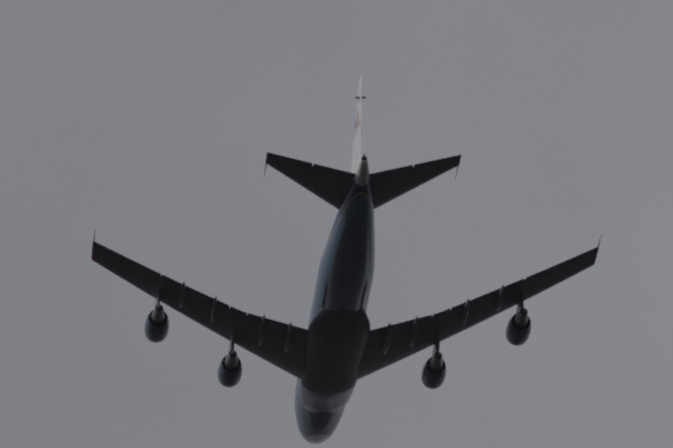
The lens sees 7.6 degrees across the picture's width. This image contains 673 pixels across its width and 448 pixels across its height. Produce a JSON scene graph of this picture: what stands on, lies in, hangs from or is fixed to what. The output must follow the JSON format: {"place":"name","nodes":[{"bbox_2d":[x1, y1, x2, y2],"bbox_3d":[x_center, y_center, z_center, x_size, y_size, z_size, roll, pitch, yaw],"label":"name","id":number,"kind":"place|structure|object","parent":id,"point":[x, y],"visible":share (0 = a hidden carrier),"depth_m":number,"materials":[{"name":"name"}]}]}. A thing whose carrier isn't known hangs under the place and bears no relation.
{"place":"outdoors","nodes":[
{"label":"outdoors","id":0,"kind":"place"},
{"bbox_2d":[0,0,672,447],"label":"sky","id":1,"kind":"structure","parent":0,"point":[148,127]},
{"bbox_2d":[91,72,601,443],"bbox_3d":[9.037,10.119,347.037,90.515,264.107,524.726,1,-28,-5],"label":"airplane","id":2,"kind":"object","parent":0,"point":[333,353],"visible":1,"depth_m":601.67,"materials":[{"name":"metal"}]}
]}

